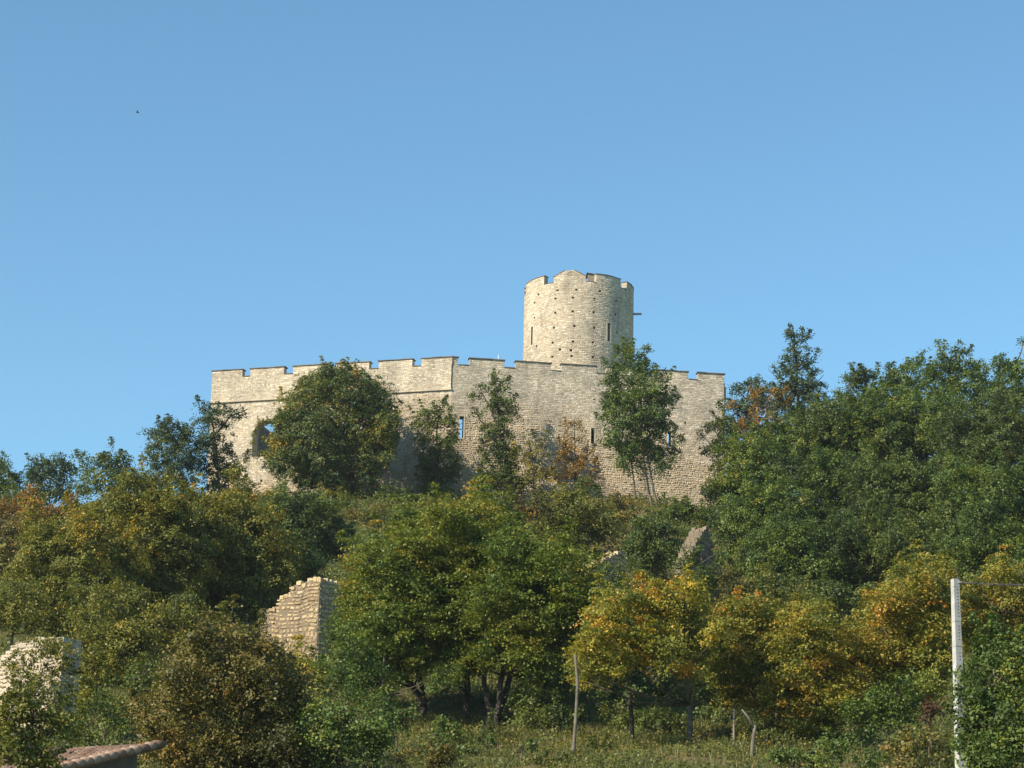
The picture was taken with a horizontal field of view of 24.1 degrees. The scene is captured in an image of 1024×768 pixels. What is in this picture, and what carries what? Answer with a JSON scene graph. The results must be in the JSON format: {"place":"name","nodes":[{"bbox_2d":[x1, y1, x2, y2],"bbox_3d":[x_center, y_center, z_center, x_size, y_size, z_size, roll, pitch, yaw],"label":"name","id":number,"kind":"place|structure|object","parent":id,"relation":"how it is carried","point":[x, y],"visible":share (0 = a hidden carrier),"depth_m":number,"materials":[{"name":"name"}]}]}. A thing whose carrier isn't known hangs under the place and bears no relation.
{"place":"outdoors","nodes":[
{"label":"outdoors","id":0,"kind":"place"},
{"bbox_2d":[0,494,1023,767],"bbox_3d":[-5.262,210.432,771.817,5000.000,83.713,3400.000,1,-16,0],"label":"ground","id":1,"kind":"structure","parent":0,"point":[474,710],"depth_m":105.02,"materials":[{"name":"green plant"}]},
{"bbox_2d":[0,448,25,504],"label":"tree","id":2,"kind":"object","parent":1,"relation":"on","point":[5,471],"visible":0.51,"depth_m":181.86,"materials":[{"name":"green plant"}]},
{"bbox_2d":[0,504,50,580],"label":"tree","id":3,"kind":"object","parent":1,"relation":"on","point":[7,526],"visible":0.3,"depth_m":151.83,"materials":[{"name":"green plant"}]},
{"bbox_2d":[0,477,59,515],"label":"tree","id":4,"kind":"object","parent":1,"relation":"on","point":[15,490],"visible":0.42,"depth_m":175.28,"materials":[{"name":"green plant"}]},
{"bbox_2d":[0,574,63,650],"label":"tree","id":5,"kind":"object","parent":1,"relation":"on","point":[13,613],"visible":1,"depth_m":108.58,"materials":[{"name":"green plant"}]},
{"bbox_2d":[0,637,81,734],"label":"rock wall","id":6,"kind":"structure","parent":1,"relation":"on","point":[3,686],"depth_m":82.98,"materials":[{"name":"stone"}]},
{"bbox_2d":[0,631,92,732],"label":"ivy","id":7,"kind":"object","parent":6,"relation":"hanging from","point":[11,663],"visible":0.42,"depth_m":81.47,"materials":[{"name":"green plant"}]},
{"bbox_2d":[0,670,87,767],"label":"bush","id":8,"kind":"object","parent":1,"relation":"on","point":[28,754],"visible":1,"depth_m":48.70,"materials":[{"name":"green plant"}]},
{"bbox_2d":[5,635,83,730],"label":"bush","id":9,"kind":"object","parent":1,"relation":"on","point":[52,650],"visible":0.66,"depth_m":80.75,"materials":[{"name":"green plant"}]},
{"bbox_2d":[0,483,92,534],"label":"tree","id":10,"kind":"object","parent":1,"relation":"on","point":[8,510],"visible":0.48,"depth_m":171.16,"materials":[{"name":"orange plant"}]},
{"bbox_2d":[21,452,81,507],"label":"tree","id":11,"kind":"object","parent":1,"relation":"on","point":[36,473],"visible":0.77,"depth_m":185.93,"materials":[{"name":"green plant"}]},
{"bbox_2d":[0,489,159,650],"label":"tree","id":12,"kind":"object","parent":1,"relation":"on","point":[75,544],"visible":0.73,"depth_m":118.38,"materials":[{"name":"green plant"}]},
{"bbox_2d":[0,740,166,767],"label":"tiled roof","id":13,"kind":"structure","parent":1,"relation":"on","point":[115,756],"depth_m":56.75,"materials":[{"name":"tile"}]},
{"bbox_2d":[67,640,115,733],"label":"bush","id":14,"kind":"object","parent":1,"relation":"on","point":[97,661],"visible":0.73,"depth_m":79.14,"materials":[{"name":"green plant"}]},
{"bbox_2d":[44,689,148,746],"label":"bush","id":15,"kind":"object","parent":1,"relation":"on","point":[105,713],"visible":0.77,"depth_m":65.75,"materials":[{"name":"green plant"}]},
{"bbox_2d":[64,436,150,506],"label":"tree","id":16,"kind":"object","parent":1,"relation":"on","point":[109,466],"visible":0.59,"depth_m":184.47,"materials":[{"name":"green plant"}]},
{"bbox_2d":[87,695,139,744],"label":"bush","id":17,"kind":"object","parent":1,"relation":"on","point":[125,709],"visible":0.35,"depth_m":73.69,"materials":[{"name":"green plant"}]},
{"bbox_2d":[59,577,168,691],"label":"tree","id":18,"kind":"object","parent":1,"relation":"on","point":[120,637],"visible":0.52,"depth_m":103.95,"materials":[{"name":"green plant"}]},
{"bbox_2d":[57,570,171,641],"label":"tree","id":19,"kind":"object","parent":1,"relation":"on","point":[79,587],"visible":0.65,"depth_m":113.01,"materials":[{"name":"green plant"}]},
{"bbox_2d":[84,654,161,743],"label":"tree","id":20,"kind":"object","parent":1,"relation":"on","point":[135,672],"visible":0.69,"depth_m":73.93,"materials":[{"name":"green plant"}]},
{"bbox_2d":[67,455,232,643],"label":"tree","id":21,"kind":"object","parent":1,"relation":"on","point":[164,534],"visible":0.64,"depth_m":122.67,"materials":[{"name":"green plant"}]},
{"bbox_2d":[136,413,212,497],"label":"tree","id":22,"kind":"object","parent":1,"relation":"on","point":[165,435],"visible":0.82,"depth_m":188.88,"materials":[{"name":"green plant"}]},
{"bbox_2d":[137,586,233,667],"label":"tree","id":23,"kind":"object","parent":1,"relation":"on","point":[186,605],"visible":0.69,"depth_m":106.52,"materials":[{"name":"green plant"}]},
{"bbox_2d":[120,593,327,767],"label":"tree","id":24,"kind":"object","parent":1,"relation":"on","point":[270,695],"visible":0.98,"depth_m":69.09,"materials":[{"name":"green plant"}]},
{"bbox_2d":[189,395,265,497],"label":"tree","id":25,"kind":"object","parent":1,"relation":"on","point":[209,420],"visible":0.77,"depth_m":191.28,"materials":[{"name":"green plant"}]},
{"bbox_2d":[158,461,312,627],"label":"tree","id":26,"kind":"object","parent":1,"relation":"on","point":[244,520],"visible":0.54,"depth_m":126.59,"materials":[{"name":"green plant"}]},
{"bbox_2d":[223,580,277,623],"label":"tree","id":27,"kind":"object","parent":1,"relation":"on","point":[243,587],"visible":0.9,"depth_m":125.25,"materials":[{"name":"green plant"}]},
{"bbox_2d":[262,541,334,591],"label":"tree","id":28,"kind":"object","parent":1,"relation":"on","point":[316,566],"visible":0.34,"depth_m":129.76,"materials":[{"name":"green plant"}]},
{"bbox_2d":[231,476,368,561],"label":"tree","id":29,"kind":"object","parent":1,"relation":"on","point":[319,529],"visible":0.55,"depth_m":159.78,"materials":[{"name":"green plant"}]},
{"bbox_2d":[259,577,344,660],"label":"ruined wall","id":30,"kind":"structure","parent":1,"relation":"on","point":[297,611],"depth_m":121.91,"materials":[{"name":"stone"}]},
{"bbox_2d":[283,634,340,717],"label":"bush","id":31,"kind":"object","parent":1,"relation":"on","point":[304,665],"visible":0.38,"depth_m":76.27,"materials":[{"name":"green plant"}]},
{"bbox_2d":[297,646,349,705],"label":"bush","id":32,"kind":"object","parent":1,"relation":"on","point":[321,662],"visible":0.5,"depth_m":100.37,"materials":[{"name":"green plant"}]},
{"bbox_2d":[255,355,405,497],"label":"tree","id":33,"kind":"object","parent":1,"relation":"on","point":[306,439],"visible":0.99,"depth_m":186.60,"materials":[{"name":"green plant"}]},
{"bbox_2d":[282,657,403,767],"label":"bush","id":34,"kind":"object","parent":1,"relation":"on","point":[370,735],"visible":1,"depth_m":68.65,"materials":[{"name":"green plant"}]},
{"bbox_2d":[339,500,396,526],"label":"bush","id":35,"kind":"object","parent":1,"relation":"on","point":[354,515],"visible":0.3,"depth_m":173.01,"materials":[{"name":"green plant"}]},
{"bbox_2d":[316,510,453,719],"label":"tree","id":36,"kind":"object","parent":1,"relation":"on","point":[370,590],"visible":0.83,"depth_m":96.62,"materials":[{"name":"green plant"}]},
{"bbox_2d":[367,479,419,507],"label":"bush","id":37,"kind":"object","parent":1,"relation":"on","point":[396,493],"visible":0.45,"depth_m":183.78,"materials":[{"name":"green plant"}]},
{"bbox_2d":[317,617,470,723],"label":"tree","id":38,"kind":"object","parent":1,"relation":"on","point":[374,672],"visible":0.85,"depth_m":90.22,"materials":[{"name":"green plant"}]},
{"bbox_2d":[369,687,422,753],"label":"bush","id":39,"kind":"object","parent":1,"relation":"on","point":[406,714],"visible":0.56,"depth_m":83.80,"materials":[{"name":"green plant"}]},
{"bbox_2d":[386,740,462,767],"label":"bush","id":40,"kind":"object","parent":1,"relation":"on","point":[438,758],"visible":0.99,"depth_m":73.45,"materials":[{"name":"green plant"}]},
{"bbox_2d":[404,394,468,498],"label":"tree","id":41,"kind":"object","parent":1,"relation":"on","point":[446,443],"visible":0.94,"depth_m":191.58,"materials":[{"name":"green plant"}]},
{"bbox_2d":[375,467,531,718],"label":"tree","id":42,"kind":"object","parent":1,"relation":"on","point":[446,536],"visible":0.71,"depth_m":97.50,"materials":[{"name":"green plant"}]},
{"bbox_2d":[434,727,488,756],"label":"bush","id":43,"kind":"object","parent":1,"relation":"on","point":[461,747],"visible":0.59,"depth_m":83.45,"materials":[{"name":"green plant"}]},
{"bbox_2d":[407,482,517,530],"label":"tree","id":44,"kind":"object","parent":1,"relation":"on","point":[505,504],"visible":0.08,"depth_m":154.02,"materials":[{"name":"green plant"}]},
{"bbox_2d":[206,356,725,509],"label":"castle wall","id":45,"kind":"structure","parent":1,"relation":"on","point":[550,398],"depth_m":198.02,"materials":[{"name":"stone"}]},
{"bbox_2d":[465,368,526,503],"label":"tree","id":46,"kind":"object","parent":1,"relation":"on","point":[501,451],"visible":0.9,"depth_m":192.62,"materials":[{"name":"green plant"}]},
{"bbox_2d":[0,484,1022,709],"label":"undergrowth","id":47,"kind":"object","parent":1,"relation":"on","point":[642,500],"visible":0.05,"depth_m":159.86,"materials":[{"name":"green plant"}]},
{"bbox_2d":[0,675,1023,767],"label":"bank plants","id":48,"kind":"object","parent":1,"relation":"on","point":[629,751],"visible":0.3,"depth_m":84.18,"materials":[{"name":"green plant"}]},
{"bbox_2d":[13,663,1023,767],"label":"grass","id":49,"kind":"structure","parent":1,"relation":"on","point":[644,764],"depth_m":86.76,"materials":[{"name":"plant"}]},
{"bbox_2d":[498,478,560,532],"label":"bush","id":50,"kind":"object","parent":1,"relation":"on","point":[536,511],"visible":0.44,"depth_m":155.29,"materials":[{"name":"green plant"}]},
{"bbox_2d":[508,428,560,497],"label":"tree","id":51,"kind":"object","parent":1,"relation":"on","point":[534,473],"visible":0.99,"depth_m":191.26,"materials":[{"name":"green plant"}]},
{"bbox_2d":[454,506,624,728],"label":"tree","id":52,"kind":"object","parent":1,"relation":"on","point":[551,579],"visible":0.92,"depth_m":93.98,"materials":[{"name":"green plant"}]},
{"bbox_2d":[500,669,580,729],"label":"bush","id":53,"kind":"object","parent":1,"relation":"on","point":[539,693],"visible":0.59,"depth_m":94.66,"materials":[{"name":"green plant"}]},
{"bbox_2d":[512,687,587,735],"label":"bush","id":54,"kind":"object","parent":1,"relation":"on","point":[553,712],"visible":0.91,"depth_m":91.78,"materials":[{"name":"green plant"}]},
{"bbox_2d":[547,417,604,501],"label":"tree","id":55,"kind":"object","parent":1,"relation":"on","point":[566,443],"visible":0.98,"depth_m":192.39,"materials":[{"name":"beige plant"}]},
{"bbox_2d":[526,482,629,554],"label":"bush","id":56,"kind":"object","parent":1,"relation":"on","point":[600,526],"visible":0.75,"depth_m":160.46,"materials":[{"name":"green plant"}]},
{"bbox_2d":[523,269,641,372],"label":"castle tower","id":57,"kind":"structure","parent":1,"relation":"on","point":[574,316],"depth_m":207.02,"materials":[{"name":"stone"}]},
{"bbox_2d":[585,551,624,589],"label":"wall","id":58,"kind":"structure","parent":1,"relation":"on","point":[612,559],"depth_m":143.44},
{"bbox_2d":[594,556,648,590],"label":"bush","id":59,"kind":"object","parent":1,"relation":"on","point":[618,577],"visible":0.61,"depth_m":138.05,"materials":[{"name":"green plant"}]},
{"bbox_2d":[603,491,641,541],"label":"bush","id":60,"kind":"object","parent":1,"relation":"on","point":[626,502],"visible":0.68,"depth_m":168.90,"materials":[{"name":"green plant"}]},
{"bbox_2d":[588,681,665,731],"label":"bush","id":61,"kind":"object","parent":1,"relation":"on","point":[622,718],"visible":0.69,"depth_m":93.14,"materials":[{"name":"green plant"}]},
{"bbox_2d":[592,336,687,505],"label":"tree","id":62,"kind":"object","parent":1,"relation":"on","point":[639,414],"visible":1,"depth_m":188.26,"materials":[{"name":"green plant"}]},
{"bbox_2d":[551,561,748,744],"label":"tree","id":63,"kind":"object","parent":1,"relation":"on","point":[641,614],"visible":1,"depth_m":82.66,"materials":[{"name":"yellow plant"}]},
{"bbox_2d":[617,504,687,581],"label":"bush","id":64,"kind":"object","parent":1,"relation":"on","point":[639,542],"visible":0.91,"depth_m":152.08,"materials":[{"name":"green plant"}]},
{"bbox_2d":[629,705,696,735],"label":"bush","id":65,"kind":"object","parent":1,"relation":"on","point":[647,721],"visible":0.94,"depth_m":89.91,"materials":[{"name":"green plant"}]},
{"bbox_2d":[591,660,752,719],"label":"bush","id":66,"kind":"object","parent":1,"relation":"on","point":[669,690],"visible":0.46,"depth_m":102.22,"materials":[{"name":"green plant"}]},
{"bbox_2d":[655,491,718,526],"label":"tree","id":67,"kind":"object","parent":1,"relation":"on","point":[681,508],"visible":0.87,"depth_m":177.85,"materials":[{"name":"green plant"}]},
{"bbox_2d":[664,537,730,614],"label":"bush","id":68,"kind":"object","parent":1,"relation":"on","point":[691,558],"visible":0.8,"depth_m":138.19,"materials":[{"name":"green plant"}]},
{"bbox_2d":[674,526,721,607],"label":"ruined wall","id":69,"kind":"structure","parent":1,"relation":"on","point":[703,532],"depth_m":143.22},
{"bbox_2d":[694,405,744,513],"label":"tree","id":70,"kind":"object","parent":1,"relation":"on","point":[719,425],"visible":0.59,"depth_m":188.87,"materials":[{"name":"green plant"}]},
{"bbox_2d":[693,685,757,725],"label":"bush","id":71,"kind":"object","parent":1,"relation":"on","point":[714,715],"visible":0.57,"depth_m":92.97,"materials":[{"name":"green plant"}]},
{"bbox_2d":[695,458,761,524],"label":"tree","id":72,"kind":"object","parent":1,"relation":"on","point":[714,488],"visible":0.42,"depth_m":175.60,"materials":[{"name":"green plant"}]},
{"bbox_2d":[710,563,765,610],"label":"bush","id":73,"kind":"object","parent":1,"relation":"on","point":[722,584],"visible":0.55,"depth_m":137.39,"materials":[{"name":"green plant"}]},
{"bbox_2d":[690,585,789,723],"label":"tree","id":74,"kind":"object","parent":1,"relation":"on","point":[751,622],"visible":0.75,"depth_m":88.18,"materials":[{"name":"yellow plant"}]},
{"bbox_2d":[709,373,783,478],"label":"tree","id":75,"kind":"object","parent":1,"relation":"on","point":[743,405],"visible":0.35,"depth_m":192.31,"materials":[{"name":"green plant"}]},
{"bbox_2d":[724,385,793,454],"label":"tree","id":76,"kind":"object","parent":1,"relation":"on","point":[755,416],"visible":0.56,"depth_m":186.53,"materials":[{"name":"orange plant"}]},
{"bbox_2d":[731,714,792,751],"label":"bush","id":77,"kind":"object","parent":1,"relation":"on","point":[772,736],"visible":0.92,"depth_m":79.73,"materials":[{"name":"green plant"}]},
{"bbox_2d":[705,463,822,573],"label":"tree","id":78,"kind":"object","parent":1,"relation":"on","point":[741,510],"visible":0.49,"depth_m":154.02,"materials":[{"name":"green plant"}]},
{"bbox_2d":[724,561,817,625],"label":"tree","id":79,"kind":"object","parent":1,"relation":"on","point":[766,573],"visible":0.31,"depth_m":137.16,"materials":[{"name":"green plant"}]},
{"bbox_2d":[711,411,837,498],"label":"tree","id":80,"kind":"object","parent":1,"relation":"on","point":[760,452],"visible":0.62,"depth_m":172.01,"materials":[{"name":"green plant"}]},
{"bbox_2d":[761,744,825,767],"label":"bush","id":81,"kind":"object","parent":1,"relation":"on","point":[787,755],"visible":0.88,"depth_m":73.59,"materials":[{"name":"green plant"}]},
{"bbox_2d":[762,575,825,665],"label":"tree","id":82,"kind":"object","parent":1,"relation":"on","point":[782,594],"visible":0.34,"depth_m":118.90,"materials":[{"name":"green plant"}]},
{"bbox_2d":[724,493,872,608],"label":"tree","id":83,"kind":"object","parent":1,"relation":"on","point":[813,555],"visible":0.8,"depth_m":141.11,"materials":[{"name":"green plant"}]},
{"bbox_2d":[766,322,836,423],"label":"tree","id":84,"kind":"object","parent":1,"relation":"on","point":[796,385],"visible":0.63,"depth_m":189.09,"materials":[{"name":"green plant"}]},
{"bbox_2d":[752,592,881,746],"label":"tree","id":85,"kind":"object","parent":1,"relation":"on","point":[810,656],"visible":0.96,"depth_m":84.20,"materials":[{"name":"yellow plant"}]},
{"bbox_2d":[770,443,894,525],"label":"tree","id":86,"kind":"object","parent":1,"relation":"on","point":[824,487],"visible":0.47,"depth_m":157.44,"materials":[{"name":"green plant"}]},
{"bbox_2d":[789,568,888,630],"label":"tree","id":87,"kind":"object","parent":1,"relation":"on","point":[841,597],"visible":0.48,"depth_m":123.77,"materials":[{"name":"green plant"}]},
{"bbox_2d":[765,392,918,470],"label":"tree","id":88,"kind":"object","parent":1,"relation":"on","point":[828,413],"visible":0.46,"depth_m":171.25,"materials":[{"name":"green plant"}]},
{"bbox_2d":[806,727,901,767],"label":"bush","id":89,"kind":"object","parent":1,"relation":"on","point":[832,746],"visible":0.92,"depth_m":71.53,"materials":[{"name":"green plant"}]},
{"bbox_2d":[802,488,907,601],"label":"tree","id":90,"kind":"object","parent":1,"relation":"on","point":[860,516],"visible":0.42,"depth_m":143.88,"materials":[{"name":"green plant"}]},
{"bbox_2d":[830,356,922,409],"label":"tree","id":91,"kind":"object","parent":1,"relation":"on","point":[856,380],"visible":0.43,"depth_m":184.37,"materials":[{"name":"green plant"}]},
{"bbox_2d":[828,667,947,765],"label":"bush","id":92,"kind":"object","parent":1,"relation":"on","point":[878,711],"visible":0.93,"depth_m":78.04,"materials":[{"name":"green plant"}]},
{"bbox_2d":[831,440,958,540],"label":"tree","id":93,"kind":"object","parent":1,"relation":"on","point":[906,481],"visible":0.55,"depth_m":154.45,"materials":[{"name":"green plant"}]},
{"bbox_2d":[829,374,971,470],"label":"tree","id":94,"kind":"object","parent":1,"relation":"on","point":[902,423],"visible":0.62,"depth_m":169.03,"materials":[{"name":"green plant"}]},
{"bbox_2d":[834,538,979,741],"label":"tree","id":95,"kind":"object","parent":1,"relation":"on","point":[917,613],"visible":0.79,"depth_m":86.57,"materials":[{"name":"yellow plant"}]},
{"bbox_2d":[878,722,954,767],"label":"bush","id":96,"kind":"object","parent":1,"relation":"on","point":[936,749],"visible":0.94,"depth_m":67.72,"materials":[{"name":"green plant"}]},
{"bbox_2d":[865,492,985,606],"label":"tree","id":97,"kind":"object","parent":1,"relation":"on","point":[920,531],"visible":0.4,"depth_m":140.07,"materials":[{"name":"green plant"}]},
{"bbox_2d":[917,696,946,765],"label":"bush","id":98,"kind":"object","parent":1,"relation":"on","point":[928,706],"visible":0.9,"depth_m":69.97,"materials":[{"name":"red plant"}]},
{"bbox_2d":[887,338,1001,416],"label":"tree","id":99,"kind":"object","parent":1,"relation":"on","point":[933,374],"visible":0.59,"depth_m":182.41,"materials":[{"name":"green plant"}]},
{"bbox_2d":[950,567,966,767],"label":"utility pole","id":100,"kind":"object","parent":1,"relation":"on","point":[957,659],"visible":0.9,"depth_m":60.51,"materials":[{"name":"concrete"}]},
{"bbox_2d":[915,446,1023,540],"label":"tree","id":101,"kind":"object","parent":1,"relation":"on","point":[1006,483],"visible":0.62,"depth_m":150.26,"materials":[{"name":"green plant"}]},
{"bbox_2d":[923,376,1023,494],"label":"tree","id":102,"kind":"object","parent":1,"relation":"on","point":[1006,429],"visible":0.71,"depth_m":163.29,"materials":[{"name":"green plant"}]},
{"bbox_2d":[931,485,1023,586],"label":"tree","id":103,"kind":"object","parent":1,"relation":"on","point":[978,518],"visible":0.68,"depth_m":136.09,"materials":[{"name":"green plant"}]},
{"bbox_2d":[934,605,1023,767],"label":"bush","id":104,"kind":"object","parent":1,"relation":"on","point":[993,698],"visible":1,"depth_m":54.83,"materials":[{"name":"green plant"}]},
{"bbox_2d":[951,544,1023,748],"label":"tree","id":105,"kind":"object","parent":1,"relation":"on","point":[1008,602],"visible":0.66,"depth_m":90.77,"materials":[{"name":"yellow plant"}]},
{"bbox_2d":[972,336,1023,512],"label":"tree","id":106,"kind":"object","parent":1,"relation":"on","point":[1013,368],"visible":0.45,"depth_m":178.89,"materials":[{"name":"green plant"}]},
{"bbox_2d":[0,0,1023,517],"label":"sky","id":107,"kind":"structure","parent":0,"point":[291,182],"materials":[{"name":"blue"}]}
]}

